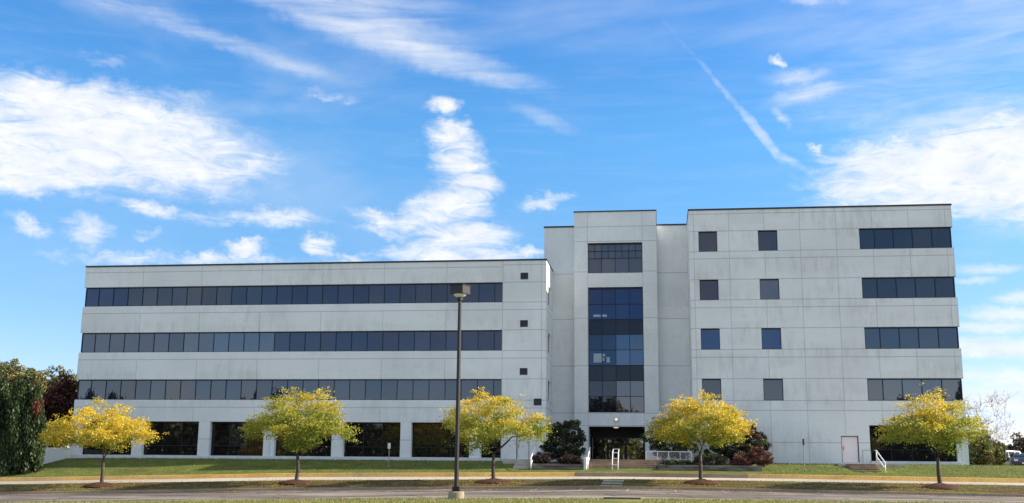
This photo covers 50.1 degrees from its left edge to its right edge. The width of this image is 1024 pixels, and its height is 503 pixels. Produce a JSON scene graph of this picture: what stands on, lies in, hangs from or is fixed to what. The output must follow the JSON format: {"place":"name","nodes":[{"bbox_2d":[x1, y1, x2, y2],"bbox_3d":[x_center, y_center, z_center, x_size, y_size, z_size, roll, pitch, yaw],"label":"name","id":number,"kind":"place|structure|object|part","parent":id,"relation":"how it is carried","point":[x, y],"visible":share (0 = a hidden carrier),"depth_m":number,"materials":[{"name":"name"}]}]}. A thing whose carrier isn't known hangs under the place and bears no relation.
{"place":"outdoors","nodes":[
{"label":"outdoors","id":0,"kind":"place"},
{"bbox_2d":[0,457,1023,502],"bbox_3d":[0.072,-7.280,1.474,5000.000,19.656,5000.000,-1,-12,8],"label":"ground","id":1,"kind":"structure","parent":0,"point":[505,468],"depth_m":77.61,"materials":[{"name":"green plant"}]},
{"bbox_2d":[0,374,11,443],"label":"arborvitae","id":2,"kind":"object","parent":1,"relation":"on","point":[4,391],"visible":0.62,"depth_m":86.50,"materials":[{"name":"green plant"}]},
{"bbox_2d":[0,375,31,475],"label":"arborvitae","id":3,"kind":"object","parent":1,"relation":"on","point":[11,435],"visible":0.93,"depth_m":84.84,"materials":[{"name":"green plant"}]},
{"bbox_2d":[0,358,35,389],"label":"broadleaf tree","id":4,"kind":"object","parent":1,"relation":"on","point":[13,373],"visible":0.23,"depth_m":110.97,"materials":[{"name":"green plant"}]},
{"bbox_2d":[10,378,45,405],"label":"broadleaf tree","id":5,"kind":"object","parent":1,"relation":"on","point":[27,389],"depth_m":101.04,"materials":[{"name":"green plant"}]},
{"bbox_2d":[12,383,48,474],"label":"arborvitae","id":6,"kind":"object","parent":1,"relation":"on","point":[34,422],"visible":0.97,"depth_m":85.30,"materials":[{"name":"green plant"}]},
{"bbox_2d":[21,367,49,393],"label":"broadleaf tree","id":7,"kind":"object","parent":1,"relation":"on","point":[39,378],"visible":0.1,"depth_m":123.21,"materials":[{"name":"green plant"}]},
{"bbox_2d":[42,365,65,386],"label":"broadleaf tree","id":8,"kind":"object","parent":1,"relation":"on","point":[49,381],"visible":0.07,"depth_m":129.39,"materials":[{"name":"green plant"}]},
{"bbox_2d":[42,448,70,463],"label":"garden wall","id":9,"kind":"structure","parent":1,"relation":"on","point":[51,456],"depth_m":89.84,"materials":[{"name":"white paint"}]},
{"bbox_2d":[42,372,77,447],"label":"broadleaf tree","id":10,"kind":"object","parent":1,"relation":"on","point":[60,397],"visible":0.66,"depth_m":101.61,"materials":[{"name":"brown plant"}]},
{"bbox_2d":[66,369,78,446],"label":"broadleaf tree","id":11,"kind":"object","parent":1,"relation":"on","point":[74,376],"visible":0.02,"depth_m":133.67,"materials":[{"name":"green plant"}]},
{"bbox_2d":[83,482,116,487],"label":"mulch ring","id":12,"kind":"object","parent":1,"relation":"on","point":[101,485],"visible":0.93,"depth_m":72.86,"materials":[{"name":"brown wood"}]},
{"bbox_2d":[37,396,168,482],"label":"street tree","id":13,"kind":"object","parent":1,"relation":"on","point":[119,427],"visible":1,"depth_m":73.36,"materials":[{"name":"yellow plant"}]},
{"bbox_2d":[0,472,574,481],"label":"yellow kerb","id":14,"kind":"structure","parent":1,"relation":"on","point":[538,474],"depth_m":80.11,"materials":[{"name":"paint"}]},
{"bbox_2d":[278,479,312,484],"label":"mulch ring","id":15,"kind":"object","parent":1,"relation":"on","point":[295,482],"visible":0.94,"depth_m":71.17,"materials":[{"name":"brown wood"}]},
{"bbox_2d":[237,385,362,479],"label":"street tree","id":16,"kind":"object","parent":1,"relation":"on","point":[287,420],"visible":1,"depth_m":71.81,"materials":[{"name":"green plant"}]},
{"bbox_2d":[388,443,390,466],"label":"sign post","id":17,"kind":"object","parent":1,"relation":"on","point":[389,446],"visible":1,"depth_m":82.59,"materials":[{"name":"metal"}]},
{"bbox_2d":[448,284,469,498],"bbox_3d":[-2.299,6.164,46.720,0.720,9.582,0.680,-6,-13,31],"label":"street lamp","id":18,"kind":"object","parent":1,"relation":"on","point":[459,291],"visible":0.96,"depth_m":46.73,"materials":[{"name":"metal"}]},
{"bbox_2d":[475,478,510,483],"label":"mulch ring","id":19,"kind":"object","parent":1,"relation":"on","point":[494,480],"visible":0.98,"depth_m":69.50,"materials":[{"name":"brown wood"}]},
{"bbox_2d":[8,498,983,502],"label":"kerb","id":20,"kind":"structure","parent":1,"relation":"on","point":[641,498],"depth_m":45.20,"materials":[{"name":"concrete"}]},
{"bbox_2d":[439,387,557,478],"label":"street tree","id":21,"kind":"object","parent":1,"relation":"on","point":[492,425],"visible":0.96,"depth_m":69.91,"materials":[{"name":"yellow plant"}]},
{"bbox_2d":[0,486,1023,496],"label":"kerb","id":22,"kind":"structure","parent":1,"relation":"on","point":[560,487],"depth_m":66.96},
{"bbox_2d":[0,478,1023,493],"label":"grass","id":23,"kind":"structure","parent":1,"relation":"on","point":[390,483],"depth_m":69.70,"materials":[{"name":"green plant"}]},
{"bbox_2d":[503,459,534,463],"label":"landing","id":24,"kind":"object","parent":1,"relation":"on","point":[509,461],"visible":0.29,"depth_m":83.44,"materials":[{"name":"grey concrete"}]},
{"bbox_2d":[70,204,969,464],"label":"office building","id":25,"kind":"structure","parent":1,"relation":"on","point":[828,334],"depth_m":90.22,"materials":[{"name":"concrete"}]},
{"bbox_2d":[83,421,131,454],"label":"window","id":26,"kind":"structure","parent":25,"relation":"in","point":[92,450],"depth_m":92.35,"materials":[{"name":"black glass"}]},
{"bbox_2d":[143,422,198,454],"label":"window","id":27,"kind":"structure","parent":25,"relation":"in","point":[182,437],"depth_m":91.77,"materials":[{"name":"black glass"}]},
{"bbox_2d":[210,422,263,455],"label":"window","id":28,"kind":"structure","parent":25,"relation":"in","point":[224,442],"depth_m":91.05,"materials":[{"name":"black glass"}]},
{"bbox_2d":[77,379,500,399],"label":"window","id":29,"kind":"structure","parent":25,"relation":"in","point":[214,389],"depth_m":91.05,"materials":[{"name":"black glass"}]},
{"bbox_2d":[81,330,501,352],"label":"window","id":30,"kind":"structure","parent":25,"relation":"in","point":[471,340],"depth_m":91.70,"materials":[{"name":"black glass"}]},
{"bbox_2d":[85,283,502,306],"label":"window","id":31,"kind":"structure","parent":25,"relation":"in","point":[431,292],"depth_m":92.55,"materials":[{"name":"black glass"}]},
{"bbox_2d":[275,425,331,455],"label":"window","id":32,"kind":"structure","parent":25,"relation":"in","point":[281,451],"depth_m":90.10,"materials":[{"name":"black glass"}]},
{"bbox_2d":[344,422,400,456],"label":"window","id":33,"kind":"structure","parent":25,"relation":"in","point":[375,438],"depth_m":89.51,"materials":[{"name":"black glass"}]},
{"bbox_2d":[412,423,468,457],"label":"window","id":34,"kind":"structure","parent":25,"relation":"in","point":[428,440],"depth_m":88.83,"materials":[{"name":"black glass"}]},
{"bbox_2d":[481,430,500,457],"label":"window","id":35,"kind":"structure","parent":25,"relation":"in","point":[495,444],"depth_m":88.10,"materials":[{"name":"black glass"}]},
{"bbox_2d":[517,437,528,458],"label":"door","id":36,"kind":"structure","parent":25,"relation":"in","point":[522,453],"depth_m":87.43,"materials":[{"name":"white paint"}]},
{"bbox_2d":[608,444,615,458],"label":"door","id":37,"kind":"structure","parent":25,"relation":"in","point":[610,446],"depth_m":93.67,"materials":[{"name":"black glass"}]},
{"bbox_2d":[588,242,642,272],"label":"window","id":38,"kind":"structure","parent":25,"relation":"in","point":[602,257],"depth_m":94.10,"materials":[{"name":"black glass"}]},
{"bbox_2d":[588,287,644,412],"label":"window","id":39,"kind":"structure","parent":25,"relation":"in","point":[615,314],"depth_m":92.53,"materials":[{"name":"blue glass"}]},
{"bbox_2d":[618,444,625,459],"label":"door","id":40,"kind":"structure","parent":25,"relation":"in","point":[622,447],"depth_m":93.55,"materials":[{"name":"black glass"}]},
{"bbox_2d":[698,231,716,251],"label":"window","id":41,"kind":"structure","parent":25,"relation":"in","point":[707,240],"depth_m":88.79,"materials":[{"name":"black glass"}]},
{"bbox_2d":[699,280,718,299],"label":"window","id":42,"kind":"structure","parent":25,"relation":"in","point":[708,288],"depth_m":88.01,"materials":[{"name":"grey glass"}]},
{"bbox_2d":[701,329,719,349],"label":"window","id":43,"kind":"structure","parent":25,"relation":"in","point":[710,338],"depth_m":87.20,"materials":[{"name":"blue glass"}]},
{"bbox_2d":[702,379,721,399],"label":"window","id":44,"kind":"structure","parent":25,"relation":"in","point":[710,386],"depth_m":86.46,"materials":[{"name":"grey glass"}]},
{"bbox_2d":[758,230,777,250],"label":"window","id":45,"kind":"structure","parent":25,"relation":"in","point":[767,240],"depth_m":88.16,"materials":[{"name":"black glass"}]},
{"bbox_2d":[760,279,779,298],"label":"window","id":46,"kind":"structure","parent":25,"relation":"in","point":[769,288],"depth_m":87.39,"materials":[{"name":"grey glass"}]},
{"bbox_2d":[761,328,781,348],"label":"window","id":47,"kind":"structure","parent":25,"relation":"in","point":[771,337],"depth_m":86.61,"materials":[{"name":"blue glass"}]},
{"bbox_2d":[763,379,783,399],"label":"window","id":48,"kind":"structure","parent":25,"relation":"in","point":[772,388],"depth_m":85.81,"materials":[{"name":"grey glass"}]},
{"bbox_2d":[841,437,858,461],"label":"door","id":49,"kind":"structure","parent":25,"relation":"in","point":[849,445],"depth_m":84.13,"materials":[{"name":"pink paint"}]},
{"bbox_2d":[859,227,951,248],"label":"window","id":50,"kind":"structure","parent":25,"relation":"in","point":[930,237],"depth_m":86.76,"materials":[{"name":"black glass"}]},
{"bbox_2d":[862,277,955,297],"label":"window","id":51,"kind":"structure","parent":25,"relation":"in","point":[891,287],"depth_m":85.98,"materials":[{"name":"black glass"}]},
{"bbox_2d":[864,327,958,348],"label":"window","id":52,"kind":"structure","parent":25,"relation":"in","point":[875,337],"depth_m":85.20,"materials":[{"name":"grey glass"}]},
{"bbox_2d":[869,425,956,461],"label":"window","id":53,"kind":"structure","parent":25,"relation":"in","point":[893,452],"depth_m":83.76,"materials":[{"name":"black glass"}]},
{"bbox_2d":[867,378,962,400],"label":"window","id":54,"kind":"structure","parent":25,"relation":"in","point":[878,389],"depth_m":84.42,"materials":[{"name":"grey glass"}]},
{"bbox_2d":[512,459,532,468],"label":"side steps","id":55,"kind":"structure","parent":1,"relation":"on","point":[521,464],"depth_m":81.54,"materials":[{"name":"grey concrete"}]},
{"bbox_2d":[530,447,535,469],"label":"handrail","id":56,"kind":"object","parent":1,"relation":"on","point":[534,451],"visible":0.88,"depth_m":81.00,"materials":[{"name":"white metal"}]},
{"bbox_2d":[532,464,583,469],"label":"retaining wall","id":57,"kind":"structure","parent":1,"relation":"on","point":[562,466],"depth_m":79.70,"materials":[{"name":"grey concrete"}]},
{"bbox_2d":[584,457,586,469],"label":"side wall","id":58,"kind":"structure","parent":1,"relation":"on","point":[585,463],"depth_m":79.53,"materials":[{"name":"white concrete"}]},
{"bbox_2d":[587,447,590,469],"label":"handrail","id":59,"kind":"object","parent":1,"relation":"on","point":[588,457],"visible":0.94,"depth_m":80.58,"materials":[{"name":"white metal"}]},
{"bbox_2d":[600,480,623,485],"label":"crossing steps","id":60,"kind":"structure","parent":1,"relation":"on","point":[612,483],"depth_m":67.97,"materials":[{"name":"grey concrete"}]},
{"bbox_2d":[612,448,619,469],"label":"handrail","id":61,"kind":"object","parent":1,"relation":"on","point":[613,452],"visible":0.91,"depth_m":80.08,"materials":[{"name":"white metal"}]},
{"bbox_2d":[588,460,655,468],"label":"entrance steps","id":62,"kind":"structure","parent":1,"relation":"on","point":[607,464],"depth_m":80.69,"materials":[{"name":"brown brick"}]},
{"bbox_2d":[603,497,640,498],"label":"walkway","id":63,"kind":"structure","parent":1,"relation":"on","point":[618,498],"depth_m":45.02,"materials":[{"name":"grey concrete"}]},
{"bbox_2d":[579,459,689,465],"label":"terrace","id":64,"kind":"structure","parent":1,"relation":"on","point":[582,461],"depth_m":81.84,"materials":[{"name":"brown brick"}]},
{"bbox_2d":[646,451,691,461],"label":"terrace railing","id":65,"kind":"object","parent":64,"relation":"on","point":[668,454],"visible":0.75,"depth_m":81.54,"materials":[{"name":"white metal"}]},
{"bbox_2d":[575,472,747,477],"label":"kerb","id":66,"kind":"structure","parent":1,"relation":"on","point":[616,474],"depth_m":76.70,"materials":[{"name":"beige concrete"}]},
{"bbox_2d":[643,389,758,478],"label":"street tree","id":67,"kind":"object","parent":1,"relation":"on","point":[726,424],"visible":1,"depth_m":68.40,"materials":[{"name":"yellow plant"}]},
{"bbox_2d":[683,479,719,483],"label":"mulch ring","id":68,"kind":"object","parent":1,"relation":"on","point":[699,481],"visible":0.93,"depth_m":67.85,"materials":[{"name":"brown plant"}]},
{"bbox_2d":[657,465,762,470],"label":"retaining wall","id":69,"kind":"structure","parent":1,"relation":"on","point":[713,468],"depth_m":78.27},
{"bbox_2d":[802,439,804,469],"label":"sign post","id":70,"kind":"object","parent":1,"relation":"on","point":[803,451],"visible":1,"depth_m":78.66,"materials":[{"name":"metal"}]},
{"bbox_2d":[846,464,881,471],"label":"side steps","id":71,"kind":"structure","parent":1,"relation":"on","point":[862,466],"depth_m":78.87,"materials":[{"name":"concrete"}]},
{"bbox_2d":[833,463,905,466],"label":"landing","id":72,"kind":"object","parent":1,"relation":"on","point":[893,465],"visible":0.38,"depth_m":80.20,"materials":[{"name":"grey concrete"}]},
{"bbox_2d":[875,450,885,472],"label":"handrail","id":73,"kind":"object","parent":1,"relation":"on","point":[884,466],"visible":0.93,"depth_m":78.17,"materials":[{"name":"white metal"}]},
{"bbox_2d":[747,474,1023,482],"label":"yellow kerb","id":74,"kind":"structure","parent":1,"relation":"on","point":[890,478],"depth_m":74.66,"materials":[{"name":"paint"}]},
{"bbox_2d":[873,382,999,483],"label":"street tree","id":75,"kind":"object","parent":1,"relation":"on","point":[931,423],"visible":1,"depth_m":66.63,"materials":[{"name":"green plant"}]},
{"bbox_2d":[921,483,960,488],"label":"mulch ring","id":76,"kind":"object","parent":1,"relation":"on","point":[940,485],"visible":0.95,"depth_m":65.94,"materials":[{"name":"brown plant"}]},
{"bbox_2d":[968,446,979,464],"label":"bush","id":77,"kind":"object","parent":1,"relation":"on","point":[974,454],"visible":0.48,"depth_m":86.71,"materials":[{"name":"green plant"}]},
{"bbox_2d":[968,429,995,465],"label":"bush","id":78,"kind":"object","parent":1,"relation":"on","point":[985,450],"visible":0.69,"depth_m":87.35,"materials":[{"name":"green plant"}]},
{"bbox_2d":[964,391,1015,464],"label":"bare tree","id":79,"kind":"object","parent":1,"relation":"on","point":[995,429],"visible":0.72,"depth_m":89.54,"materials":[{"name":"grey plant"}]},
{"bbox_2d":[987,438,1009,465],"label":"bush","id":80,"kind":"object","parent":1,"relation":"on","point":[1000,457],"visible":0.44,"depth_m":89.50,"materials":[{"name":"green plant"}]},
{"bbox_2d":[1006,432,1023,452],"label":"broadleaf tree","id":81,"kind":"object","parent":1,"relation":"on","point":[1018,444],"visible":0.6,"depth_m":139.83,"materials":[{"name":"green plant"}]},
{"bbox_2d":[0,488,1023,502],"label":"road","id":82,"kind":"structure","parent":0,"point":[442,493],"depth_m":58.34,"materials":[{"name":"grey asphalt"}]},
{"bbox_2d":[5,476,1023,496],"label":"fallen leaves","id":83,"kind":"object","parent":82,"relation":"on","point":[507,485],"visible":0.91,"depth_m":69.72,"materials":[{"name":"yellow plant"}]},
{"bbox_2d":[169,489,983,497],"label":"parking lines","id":84,"kind":"object","parent":82,"relation":"on","point":[577,490],"visible":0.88,"depth_m":63.67,"materials":[{"name":"white paint"}]},
{"bbox_2d":[0,497,1023,502],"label":"grass","id":85,"kind":"structure","parent":0,"point":[445,499],"depth_m":43.86,"materials":[{"name":"green plant"}]},
{"bbox_2d":[0,477,1023,484],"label":"driveway","id":86,"kind":"structure","parent":0,"point":[400,478],"depth_m":75.67,"materials":[{"name":"grey asphalt"}]},
{"bbox_2d":[0,0,1023,465],"label":"sky","id":87,"kind":"structure","parent":0,"point":[133,132],"materials":[{"name":"blue"}]},
{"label":"parking lot","id":88,"kind":"structure","parent":0,"visible":0},
{"bbox_2d":[1004,450,1022,465],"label":"parked car","id":89,"kind":"object","parent":88,"relation":"on","point":[1009,453],"visible":0.16,"depth_m":104.26,"materials":[{"name":"paint"}]},
{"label":"side window","id":90,"kind":"part","parent":89,"relation":"part of","materials":[{"name":"glass"}]},
{"bbox_2d":[1012,453,1023,465],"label":"parked car","id":91,"kind":"object","parent":88,"relation":"on","point":[1017,458],"visible":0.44,"depth_m":103.00,"materials":[{"name":"paint"}]},
{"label":"planting bed","id":92,"kind":"structure","parent":0,"visible":0},
{"bbox_2d":[531,451,553,463],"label":"shrub","id":93,"kind":"object","parent":92,"relation":"on","point":[540,458],"visible":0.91,"depth_m":81.10,"materials":[{"name":"brown plant"}]},
{"bbox_2d":[539,419,586,462],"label":"shrub","id":94,"kind":"object","parent":92,"relation":"on","point":[566,438],"visible":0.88,"depth_m":83.96,"materials":[{"name":"green plant"}]},
{"bbox_2d":[556,453,581,463],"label":"shrub","id":95,"kind":"object","parent":92,"relation":"on","point":[570,459],"visible":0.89,"depth_m":80.63,"materials":[{"name":"brown plant"}]},
{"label":"planting bed","id":96,"kind":"structure","parent":0,"visible":0},
{"bbox_2d":[639,427,699,459],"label":"shrub","id":97,"kind":"object","parent":96,"relation":"on","point":[656,446],"visible":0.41,"depth_m":84.15,"materials":[{"name":"green plant"}]},
{"bbox_2d":[658,459,692,467],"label":"shrub","id":98,"kind":"object","parent":96,"relation":"on","point":[678,462],"visible":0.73,"depth_m":79.72,"materials":[{"name":"green plant"}]},
{"bbox_2d":[692,452,727,464],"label":"shrub","id":99,"kind":"object","parent":96,"relation":"on","point":[706,460],"visible":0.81,"depth_m":79.61,"materials":[{"name":"green plant"}]},
{"bbox_2d":[702,423,771,463],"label":"shrub","id":100,"kind":"object","parent":96,"relation":"on","point":[747,445],"visible":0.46,"depth_m":81.95,"materials":[{"name":"green plant"}]},
{"bbox_2d":[729,452,754,465],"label":"shrub","id":101,"kind":"object","parent":96,"relation":"on","point":[742,459],"visible":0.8,"depth_m":78.69,"materials":[{"name":"brown plant"}]},
{"bbox_2d":[746,446,773,468],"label":"shrub","id":102,"kind":"object","parent":96,"relation":"on","point":[760,457],"visible":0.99,"depth_m":78.69,"materials":[{"name":"brown plant"}]}
]}

